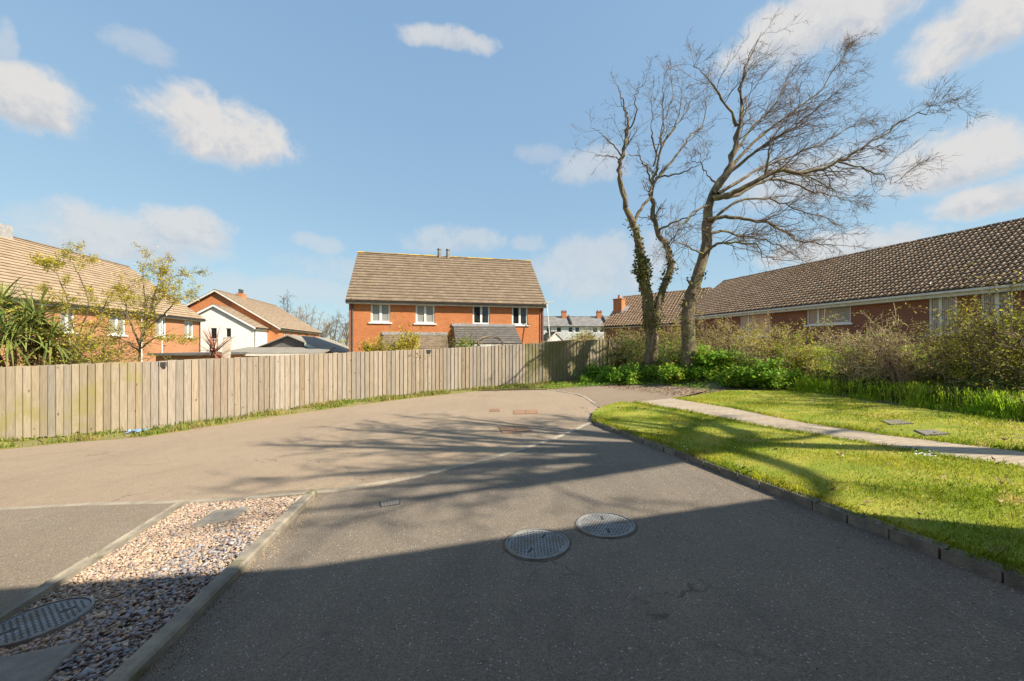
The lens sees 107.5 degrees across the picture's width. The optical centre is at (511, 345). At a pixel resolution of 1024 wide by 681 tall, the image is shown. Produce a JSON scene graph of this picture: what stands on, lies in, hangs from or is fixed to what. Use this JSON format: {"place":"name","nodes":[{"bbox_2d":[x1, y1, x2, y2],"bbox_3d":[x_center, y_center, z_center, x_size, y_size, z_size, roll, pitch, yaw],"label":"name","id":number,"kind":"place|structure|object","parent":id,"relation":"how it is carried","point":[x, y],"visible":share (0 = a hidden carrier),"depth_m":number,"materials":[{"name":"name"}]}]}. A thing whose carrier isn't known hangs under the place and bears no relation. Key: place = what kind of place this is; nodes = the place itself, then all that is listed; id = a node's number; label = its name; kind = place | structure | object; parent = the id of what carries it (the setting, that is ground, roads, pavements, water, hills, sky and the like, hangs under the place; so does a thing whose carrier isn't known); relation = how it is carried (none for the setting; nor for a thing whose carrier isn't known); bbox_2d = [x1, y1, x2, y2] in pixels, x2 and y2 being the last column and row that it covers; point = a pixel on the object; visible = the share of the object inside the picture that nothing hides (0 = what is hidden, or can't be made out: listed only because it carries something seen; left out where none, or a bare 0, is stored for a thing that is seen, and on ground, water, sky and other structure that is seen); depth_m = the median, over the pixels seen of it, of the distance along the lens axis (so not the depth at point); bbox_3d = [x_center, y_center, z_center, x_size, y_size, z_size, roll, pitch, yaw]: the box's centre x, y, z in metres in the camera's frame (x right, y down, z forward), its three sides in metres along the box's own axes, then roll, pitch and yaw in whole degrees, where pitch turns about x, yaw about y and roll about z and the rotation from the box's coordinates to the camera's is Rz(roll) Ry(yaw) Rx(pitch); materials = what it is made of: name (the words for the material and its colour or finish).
{"place":"outdoors","nodes":[
{"label":"outdoors","id":0,"kind":"place"},
{"bbox_2d":[0,501,217,608],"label":"driveway","id":1,"kind":"structure","parent":0,"point":[39,546],"depth_m":3.28,"materials":[{"name":"grey asphalt"}]},
{"bbox_2d":[0,379,587,449],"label":"verge","id":2,"kind":"structure","parent":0,"point":[26,443],"depth_m":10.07,"materials":[{"name":"green plant"}]},
{"bbox_2d":[541,379,710,388],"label":"weeds","id":3,"kind":"object","parent":2,"relation":"on","point":[573,384],"visible":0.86,"depth_m":14.47,"materials":[{"name":"green plant"}]},
{"bbox_2d":[0,386,675,507],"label":"road","id":4,"kind":"structure","parent":0,"point":[335,448],"depth_m":6.49,"materials":[{"name":"grey asphalt"}]},
{"bbox_2d":[0,422,589,509],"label":"flush kerb","id":5,"kind":"structure","parent":4,"relation":"on","point":[320,492],"depth_m":4.12,"materials":[{"name":"concrete"}]},
{"bbox_2d":[312,406,585,494],"bbox_3d":[0.170,1.642,7.086,1.825,0.101,7.753,0,0,30],"label":"road grit","id":6,"kind":"object","parent":4,"relation":"on","point":[479,442],"visible":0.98,"depth_m":6.33,"materials":[{"name":"grey gravel"}]},
{"bbox_2d":[498,425,530,433],"bbox_3d":[0.060,1.681,7.520,0.594,0.089,0.717,0,0,-8],"label":"drain cover","id":7,"kind":"object","parent":4,"relation":"on","point":[514,429],"visible":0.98,"depth_m":7.48,"materials":[{"name":"metal"}]},
{"bbox_2d":[5,350,922,440],"bbox_3d":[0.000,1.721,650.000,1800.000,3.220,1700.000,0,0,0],"label":"ground","id":8,"kind":"structure","parent":0,"point":[700,386],"depth_m":12.62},
{"bbox_2d":[0,276,94,366],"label":"cabbage palm","id":9,"kind":"object","parent":8,"relation":"on","point":[26,315],"visible":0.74,"depth_m":10.61,"materials":[{"name":"green plant"}]},
{"bbox_2d":[0,362,142,439],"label":"timber fence","id":10,"kind":"object","parent":8,"relation":"on","point":[50,400],"visible":0.91,"depth_m":8.98,"materials":[{"name":"brown wood"}]},
{"bbox_2d":[26,240,127,344],"bbox_3d":[-15.538,-0.576,12.820,3.032,6.161,2.188,0,0,0],"label":"budding tree","id":11,"kind":"object","parent":8,"relation":"on","point":[47,261],"visible":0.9,"depth_m":12.84,"materials":[{"name":"green plant"}]},
{"bbox_2d":[0,501,186,621],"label":"gravel edging","id":12,"kind":"object","parent":8,"relation":"on","point":[26,600],"visible":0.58,"depth_m":2.62,"materials":[{"name":"concrete"}]},
{"bbox_2d":[0,283,190,366],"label":"garden shrub","id":13,"kind":"object","parent":8,"relation":"on","point":[91,348],"visible":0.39,"depth_m":11.22,"materials":[{"name":"green plant"}]},
{"bbox_2d":[0,223,206,366],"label":"brick house","id":14,"kind":"structure","parent":8,"relation":"on","point":[14,260],"depth_m":23.78,"materials":[{"name":"orange brick"}]},
{"bbox_2d":[61,308,78,333],"bbox_3d":[-24.228,-1.423,20.466,0.190,1.545,1.049,0,0,-11],"label":"window","id":15,"kind":"structure","parent":14,"relation":"in","point":[70,313],"depth_m":20.49,"materials":[{"name":"white plastic"}]},
{"bbox_2d":[108,312,127,336],"bbox_3d":[-24.856,-1.423,23.637,0.190,1.621,1.473,0,0,-11],"label":"window","id":16,"kind":"structure","parent":14,"relation":"in","point":[117,320],"depth_m":23.69,"materials":[{"name":"white plastic"}]},
{"bbox_2d":[184,321,192,337],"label":"window","id":17,"kind":"structure","parent":14,"relation":"in","point":[187,323],"depth_m":30.44,"materials":[{"name":"white plastic"}]},
{"bbox_2d":[76,241,212,361],"bbox_3d":[-12.699,-0.616,12.747,4.835,6.029,2.764,0,0,0],"label":"budding tree","id":18,"kind":"object","parent":8,"relation":"on","point":[164,270],"visible":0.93,"depth_m":12.79,"materials":[{"name":"green plant"}]},
{"bbox_2d":[0,495,302,680],"bbox_3d":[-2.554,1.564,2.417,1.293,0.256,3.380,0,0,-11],"label":"gravel","id":19,"kind":"structure","parent":8,"relation":"on","point":[174,535],"depth_m":2.60,"materials":[{"name":"beige gravel"}]},
{"bbox_2d":[0,641,81,680],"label":"paving slab","id":20,"kind":"structure","parent":19,"relation":"on","point":[44,664],"depth_m":1.77,"materials":[{"name":"grey concrete"}]},
{"bbox_2d":[0,596,94,648],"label":"manhole cover","id":21,"kind":"object","parent":19,"relation":"on","point":[32,624],"visible":0.98,"depth_m":2.08,"materials":[{"name":"grey metal"}]},
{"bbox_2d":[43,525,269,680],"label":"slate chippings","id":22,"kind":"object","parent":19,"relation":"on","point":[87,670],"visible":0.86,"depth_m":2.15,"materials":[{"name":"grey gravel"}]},
{"bbox_2d":[189,506,249,529],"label":"paving slab","id":23,"kind":"structure","parent":19,"relation":"on","point":[216,517],"depth_m":3.50,"materials":[{"name":"grey concrete"}]},
{"bbox_2d":[147,352,249,360],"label":"flat roofed garage","id":24,"kind":"structure","parent":8,"relation":"on","point":[180,356],"depth_m":17.23,"materials":[{"name":"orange brick"}]},
{"bbox_2d":[185,325,234,358],"bbox_3d":[-10.079,0.720,12.589,1.676,2.934,1.851,0,0,0],"label":"bronze cordyline","id":25,"kind":"object","parent":8,"relation":"on","point":[214,350],"visible":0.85,"depth_m":12.57,"materials":[{"name":"red plant"}]},
{"bbox_2d":[104,490,316,680],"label":"gravel edging","id":26,"kind":"object","parent":8,"relation":"on","point":[140,662],"visible":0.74,"depth_m":2.13,"materials":[{"name":"concrete"}]},
{"bbox_2d":[222,338,231,357],"bbox_3d":[-10.095,0.954,13.225,0.240,2.477,0.120,4,-1,-17],"label":"garden post","id":27,"kind":"object","parent":8,"relation":"on","point":[226,350],"visible":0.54,"depth_m":13.19,"materials":[{"name":"beige wood"}]},
{"bbox_2d":[196,304,269,351],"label":"rendered annexe","id":28,"kind":"structure","parent":8,"relation":"on","point":[245,330],"depth_m":36.41,"materials":[{"name":"white render"},{"name":"roof tile"},{"name":"plastic"}]},
{"bbox_2d":[185,289,322,342],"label":"gabled house","id":29,"kind":"structure","parent":8,"relation":"on","point":[279,322],"depth_m":40.76,"materials":[{"name":"brown tile"}]},
{"bbox_2d":[231,347,335,356],"bbox_3d":[-13.742,2.185,22.550,5.146,4.230,4.500,0,0,-17],"label":"lean to shed","id":30,"kind":"object","parent":8,"relation":"on","point":[262,351],"visible":0.22,"depth_m":21.74,"materials":[{"name":"fabric"}]},
{"bbox_2d":[258,335,348,352],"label":"garage","id":31,"kind":"structure","parent":8,"relation":"on","point":[299,341],"depth_m":24.85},
{"bbox_2d":[293,303,337,337],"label":"skyline tree","id":32,"kind":"object","parent":8,"relation":"on","point":[323,331],"visible":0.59,"depth_m":59.55,"materials":[{"name":"grey plant"}]},
{"bbox_2d":[316,309,348,342],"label":"skyline tree","id":33,"kind":"object","parent":8,"relation":"on","point":[334,335],"visible":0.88,"depth_m":61.58,"materials":[{"name":"grey plant"}]},
{"bbox_2d":[142,343,525,429],"bbox_3d":[-4.724,1.026,13.379,11.970,2.271,1.615,0,0,-36],"label":"timber fence","id":34,"kind":"object","parent":8,"relation":"on","point":[184,390],"visible":0.86,"depth_m":12.37,"materials":[{"name":"brown wood"}]},
{"bbox_2d":[344,332,410,351],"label":"garden shrub","id":35,"kind":"object","parent":8,"relation":"on","point":[367,347],"visible":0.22,"depth_m":15.38,"materials":[{"name":"green plant"}]},
{"bbox_2d":[374,302,446,356],"bbox_3d":[-4.551,-0.025,15.767,3.382,4.012,3.673,0,0,0],"label":"garden shrub","id":36,"kind":"object","parent":8,"relation":"on","point":[405,341],"visible":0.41,"depth_m":15.78,"materials":[{"name":"green plant"}]},
{"bbox_2d":[345,248,545,351],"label":"semi detached house","id":37,"kind":"structure","parent":8,"relation":"on","point":[505,298],"depth_m":24.42,"materials":[{"name":"orange brick"}]},
{"bbox_2d":[368,304,391,323],"bbox_3d":[-8.063,-1.995,23.031,1.373,1.255,0.190,0,0,-13],"label":"window","id":38,"kind":"structure","parent":37,"relation":"in","point":[380,314],"depth_m":23.06,"materials":[{"name":"white plastic"}]},
{"bbox_2d":[414,305,435,324],"bbox_3d":[-5.460,-1.974,23.618,1.389,1.268,0.190,0,0,-13],"label":"window","id":39,"kind":"structure","parent":37,"relation":"in","point":[422,310],"depth_m":23.64,"materials":[{"name":"white plastic"}]},
{"bbox_2d":[473,307,489,323],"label":"window","id":40,"kind":"structure","parent":37,"relation":"in","point":[482,314],"depth_m":24.44,"materials":[{"name":"white plastic"}]},
{"bbox_2d":[512,308,529,325],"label":"window","id":41,"kind":"structure","parent":37,"relation":"in","point":[519,315],"depth_m":25.00,"materials":[{"name":"white plastic"}]},
{"bbox_2d":[433,317,496,347],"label":"garden shrub","id":42,"kind":"object","parent":8,"relation":"on","point":[467,344],"visible":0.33,"depth_m":17.54,"materials":[{"name":"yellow plant"}]},
{"bbox_2d":[544,331,564,342],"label":"outhouse","id":43,"kind":"structure","parent":8,"relation":"on","point":[552,334],"depth_m":45.86,"materials":[{"name":"white paint"}]},
{"bbox_2d":[526,339,606,383],"bbox_3d":[2.416,0.747,16.607,3.768,2.150,0.226,0,0,-11],"label":"timber fence","id":44,"kind":"object","parent":8,"relation":"on","point":[561,360],"visible":0.75,"depth_m":16.51,"materials":[{"name":"brown wood"}]},
{"bbox_2d":[544,310,608,340],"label":"terrace","id":45,"kind":"structure","parent":8,"relation":"on","point":[564,325],"depth_m":80.84,"materials":[{"name":"white paint"}]},
{"bbox_2d":[570,327,599,340],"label":"garden shrub","id":46,"kind":"object","parent":8,"relation":"on","point":[586,336],"visible":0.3,"depth_m":39.92,"materials":[{"name":"green plant"}]},
{"bbox_2d":[566,323,619,351],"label":"hedge","id":47,"kind":"object","parent":8,"relation":"on","point":[591,337],"visible":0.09,"depth_m":25.92,"materials":[{"name":"green plant"}]},
{"bbox_2d":[607,338,624,370],"bbox_3d":[5.159,0.530,18.162,0.284,1.902,3.030,0,0,33],"label":"timber fence","id":48,"kind":"object","parent":8,"relation":"on","point":[615,345],"visible":0.24,"depth_m":17.15,"materials":[{"name":"brown wood"}]},
{"bbox_2d":[601,319,658,367],"bbox_3d":[5.624,-0.026,17.316,2.672,2.747,2.753,0,0,26],"label":"ivy bush","id":49,"kind":"object","parent":8,"relation":"on","point":[623,360],"visible":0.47,"depth_m":17.03,"materials":[{"name":"green plant"}]},
{"bbox_2d":[602,287,711,348],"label":"bungalow","id":50,"kind":"object","parent":8,"relation":"on","point":[627,310],"visible":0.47,"depth_m":40.38,"materials":[{"name":"red brick"}]},
{"bbox_2d":[635,311,708,348],"bbox_3d":[7.310,-0.718,17.601,3.786,2.956,2.770,0,0,0],"label":"hedge shrub","id":51,"kind":"object","parent":8,"relation":"on","point":[665,332],"visible":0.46,"depth_m":17.39,"materials":[{"name":"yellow plant"}]},
{"bbox_2d":[695,307,786,352],"bbox_3d":[10.956,-0.606,18.926,4.731,2.908,2.718,0,0,0],"label":"hedge shrub","id":52,"kind":"object","parent":8,"relation":"on","point":[722,342],"visible":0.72,"depth_m":18.81,"materials":[{"name":"green plant"}]},
{"bbox_2d":[594,421,1023,590],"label":"lawn kerb","id":53,"kind":"structure","parent":8,"relation":"on","point":[988,569],"depth_m":2.73,"materials":[{"name":"concrete"}]},
{"bbox_2d":[674,217,1023,351],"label":"bungalow","id":54,"kind":"object","parent":8,"relation":"on","point":[875,282],"visible":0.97,"depth_m":18.94,"materials":[{"name":"red brick"}]},
{"bbox_2d":[739,314,769,337],"bbox_3d":[15.946,-1.350,24.671,0.190,1.597,2.469,0,0,-15],"label":"window","id":55,"kind":"structure","parent":54,"relation":"in","point":[760,317],"depth_m":24.61,"materials":[{"name":"grey glass"}]},
{"bbox_2d":[804,306,852,326],"bbox_3d":[17.111,-1.640,20.346,0.190,1.071,2.460,0,0,-15],"label":"window","id":56,"kind":"structure","parent":54,"relation":"in","point":[815,315],"depth_m":20.32,"materials":[{"name":"white plastic"}]},
{"bbox_2d":[925,297,956,335],"bbox_3d":[18.296,-1.324,15.947,0.190,1.813,1.130,0,0,-15],"label":"window","id":57,"kind":"structure","parent":54,"relation":"in","point":[937,303],"depth_m":16.02,"materials":[{"name":"white plastic"}]},
{"bbox_2d":[981,292,1012,342],"bbox_3d":[18.691,-1.133,14.481,0.190,2.047,1.078,0,0,-15],"label":"window","id":58,"kind":"structure","parent":54,"relation":"in","point":[995,300],"depth_m":14.50,"materials":[{"name":"white plastic"}]},
{"bbox_2d":[0,0,1023,346],"label":"sky","id":59,"kind":"structure","parent":0,"point":[263,145],"materials":[{"name":"blue"}]},
{"bbox_2d":[138,423,1023,680],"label":"driveway","id":60,"kind":"structure","parent":0,"point":[603,615],"depth_m":2.13,"materials":[{"name":"grey asphalt"}]},
{"bbox_2d":[139,494,330,679],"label":"edging grit","id":61,"kind":"object","parent":60,"relation":"on","point":[177,654],"visible":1,"depth_m":2.32,"materials":[{"name":"grey gravel"}]},
{"bbox_2d":[379,499,400,506],"bbox_3d":[-1.217,1.574,3.723,0.211,0.056,0.159,0,0,-14],"label":"stopcock cover","id":62,"kind":"object","parent":60,"relation":"on","point":[389,503],"visible":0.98,"depth_m":3.72,"materials":[{"name":"grey metal"}]},
{"bbox_2d":[502,528,571,561],"bbox_3d":[0.187,1.461,2.764,0.515,0.038,0.507,0,-4,-45],"label":"manhole cover","id":63,"kind":"object","parent":60,"relation":"on","point":[528,544],"visible":0.97,"depth_m":2.74,"materials":[{"name":"grey metal"}]},
{"bbox_2d":[172,425,1007,680],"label":"drive grit","id":64,"kind":"object","parent":60,"relation":"on","point":[574,590],"visible":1,"depth_m":2.15,"materials":[{"name":"grey gravel"}]},
{"bbox_2d":[574,512,638,538],"bbox_3d":[0.753,1.448,3.019,0.511,0.037,0.508,0,-4,-45],"label":"manhole cover","id":65,"kind":"object","parent":60,"relation":"on","point":[606,525],"visible":0.98,"depth_m":3.00,"materials":[{"name":"grey metal"}]},
{"bbox_2d":[579,425,1023,603],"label":"kerb grit","id":66,"kind":"object","parent":60,"relation":"on","point":[798,520],"visible":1,"depth_m":2.98,"materials":[{"name":"grey gravel"}]},
{"bbox_2d":[551,383,705,407],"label":"road spur","id":67,"kind":"structure","parent":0,"point":[601,396],"depth_m":12.38,"materials":[{"name":"grey asphalt"}]},
{"bbox_2d":[595,382,741,395],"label":"fallen leaves","id":68,"kind":"object","parent":67,"relation":"on","point":[662,388],"visible":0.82,"depth_m":12.82,"materials":[{"name":"brown plant"}]},
{"bbox_2d":[591,400,1023,576],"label":"lawn","id":69,"kind":"structure","parent":0,"point":[797,466],"depth_m":3.84,"materials":[{"name":"green plant"}]},
{"bbox_2d":[597,398,1002,514],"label":"fallen leaves","id":70,"kind":"object","parent":69,"relation":"on","point":[1001,482],"depth_m":4.43,"materials":[{"name":"brown plant"}]},
{"bbox_2d":[602,354,1023,422],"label":"hedge bank","id":71,"kind":"structure","parent":0,"point":[736,388],"depth_m":12.18,"materials":[{"name":"soil"}]},
{"bbox_2d":[573,360,616,380],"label":"leafy plant","id":72,"kind":"object","parent":71,"relation":"on","point":[591,369],"visible":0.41,"depth_m":16.07,"materials":[{"name":"green plant"}]},
{"bbox_2d":[606,362,649,384],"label":"leafy plant","id":73,"kind":"object","parent":71,"relation":"on","point":[628,376],"visible":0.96,"depth_m":14.71,"materials":[{"name":"green plant"}]},
{"bbox_2d":[613,334,679,368],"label":"bramble","id":74,"kind":"object","parent":71,"relation":"on","point":[638,358],"visible":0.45,"depth_m":15.99,"materials":[{"name":"green plant"}]},
{"bbox_2d":[569,52,731,375],"bbox_3d":[5.752,-5.579,15.100,7.259,13.568,3.864,0,0,-18],"label":"ivy clad tree","id":75,"kind":"object","parent":71,"relation":"on","point":[651,315],"visible":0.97,"depth_m":14.99,"materials":[{"name":"brown plant"}]},
{"bbox_2d":[656,360,697,382],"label":"leafy plant","id":76,"kind":"object","parent":71,"relation":"on","point":[671,371],"visible":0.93,"depth_m":13.66,"materials":[{"name":"green plant"}]},
{"bbox_2d":[580,349,782,387],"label":"undergrowth","id":77,"kind":"object","parent":71,"relation":"on","point":[604,374],"visible":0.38,"depth_m":13.57,"materials":[{"name":"green plant"}]},
{"bbox_2d":[657,336,714,365],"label":"bramble","id":78,"kind":"object","parent":71,"relation":"on","point":[672,355],"visible":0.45,"depth_m":14.88,"materials":[{"name":"green plant"}]},
{"bbox_2d":[689,344,749,371],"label":"leafy plant","id":79,"kind":"object","parent":71,"relation":"on","point":[705,357],"visible":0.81,"depth_m":13.33,"materials":[{"name":"green plant"}]},
{"bbox_2d":[717,359,756,386],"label":"leafy plant","id":80,"kind":"object","parent":71,"relation":"on","point":[741,381],"visible":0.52,"depth_m":12.28,"materials":[{"name":"green plant"}]},
{"bbox_2d":[740,352,800,389],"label":"leafy plant","id":81,"kind":"object","parent":71,"relation":"on","point":[769,373],"visible":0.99,"depth_m":11.51,"materials":[{"name":"green plant"}]},
{"bbox_2d":[722,311,838,373],"bbox_3d":[8.680,0.045,12.455,3.077,2.406,2.429,0,0,17],"label":"bramble","id":82,"kind":"object","parent":71,"relation":"on","point":[764,353],"visible":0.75,"depth_m":12.23,"materials":[{"name":"green plant"}]},
{"bbox_2d":[765,365,807,387],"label":"leafy plant","id":83,"kind":"object","parent":71,"relation":"on","point":[792,377],"visible":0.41,"depth_m":11.47,"materials":[{"name":"green plant"}]},
{"bbox_2d":[774,327,839,373],"bbox_3d":[9.700,0.163,12.194,2.114,1.798,2.065,0,0,-34],"label":"hedge shrub","id":84,"kind":"object","parent":71,"relation":"on","point":[814,364],"visible":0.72,"depth_m":12.00,"materials":[{"name":"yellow plant"}]},
{"bbox_2d":[637,6,993,376],"bbox_3d":[10.586,-6.010,14.350,12.487,14.302,6.408,0,0,0],"label":"windswept tree","id":85,"kind":"object","parent":71,"relation":"on","point":[688,319],"visible":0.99,"depth_m":13.84,"materials":[{"name":"brown plant"}]},
{"bbox_2d":[810,306,936,383],"bbox_3d":[9.908,0.039,10.544,2.431,2.500,2.659,0,0,32],"label":"hawthorn","id":86,"kind":"object","parent":71,"relation":"on","point":[833,346],"visible":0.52,"depth_m":10.48,"materials":[{"name":"green plant"}]},
{"bbox_2d":[865,315,908,391],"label":"dead stalks","id":87,"kind":"object","parent":71,"relation":"on","point":[891,370],"visible":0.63,"depth_m":9.12,"materials":[{"name":"brown plant"}]},
{"bbox_2d":[784,386,1023,421],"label":"rough grass","id":88,"kind":"structure","parent":71,"relation":"on","point":[975,411],"depth_m":7.55,"materials":[{"name":"green plant"}]},
{"bbox_2d":[788,353,1023,411],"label":"bramble cover","id":89,"kind":"object","parent":71,"relation":"on","point":[975,378],"visible":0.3,"depth_m":8.37,"materials":[{"name":"green plant"}]},
{"bbox_2d":[789,373,1023,420],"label":"long grass","id":90,"kind":"structure","parent":71,"relation":"on","point":[986,400],"depth_m":7.81,"materials":[{"name":"green plant"}]},
{"bbox_2d":[797,351,1023,410],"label":"ivy cover","id":91,"kind":"object","parent":71,"relation":"on","point":[955,376],"visible":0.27,"depth_m":8.48,"materials":[{"name":"green plant"}]},
{"bbox_2d":[824,293,1000,384],"bbox_3d":[9.982,0.040,9.399,3.257,2.672,2.915,0,0,13],"label":"hedge shrub","id":92,"kind":"object","parent":71,"relation":"on","point":[863,346],"visible":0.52,"depth_m":9.26,"materials":[{"name":"green plant"}]},
{"bbox_2d":[901,327,1016,375],"bbox_3d":[11.033,0.286,9.219,1.638,1.521,2.060,0,0,-28],"label":"hedge shrub","id":93,"kind":"object","parent":71,"relation":"on","point":[940,354],"visible":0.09,"depth_m":9.43,"materials":[{"name":"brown plant"}]},
{"bbox_2d":[902,255,1023,386],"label":"hedge shrub","id":94,"kind":"object","parent":71,"relation":"on","point":[973,338],"visible":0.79,"depth_m":7.99,"materials":[{"name":"green plant"}]},
{"bbox_2d":[953,298,1023,398],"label":"hedge shrub","id":95,"kind":"object","parent":71,"relation":"on","point":[1008,350],"visible":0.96,"depth_m":7.07,"materials":[{"name":"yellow plant"}]},
{"bbox_2d":[641,398,1023,466],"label":"footpath","id":96,"kind":"structure","parent":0,"point":[997,454],"depth_m":5.51,"materials":[{"name":"beige concrete"}]},
{"bbox_2d":[677,390,1023,450],"bbox_3d":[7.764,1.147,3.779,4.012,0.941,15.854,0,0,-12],"label":"lawn","id":97,"kind":"structure","parent":0,"point":[820,397],"depth_m":7.02,"materials":[{"name":"green plant"}]},
{"bbox_2d":[672,396,1023,451],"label":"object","id":98,"kind":"structure","parent":97,"relation":"on","point":[870,430],"depth_m":5.67,"materials":[{"name":"green plant"}]},
{"bbox_2d":[913,429,949,435],"bbox_3d":[6.039,1.291,5.383,0.310,0.129,0.537,0,0,31],"label":"lawn cover","id":99,"kind":"object","parent":97,"relation":"on","point":[925,432],"visible":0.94,"depth_m":5.37,"materials":[{"name":"grey concrete"}]},
{"bbox_2d":[776,343,1020,385],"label":"bank grass","id":100,"kind":"structure","parent":0,"point":[859,353],"depth_m":12.10,"materials":[{"name":"green plant"}]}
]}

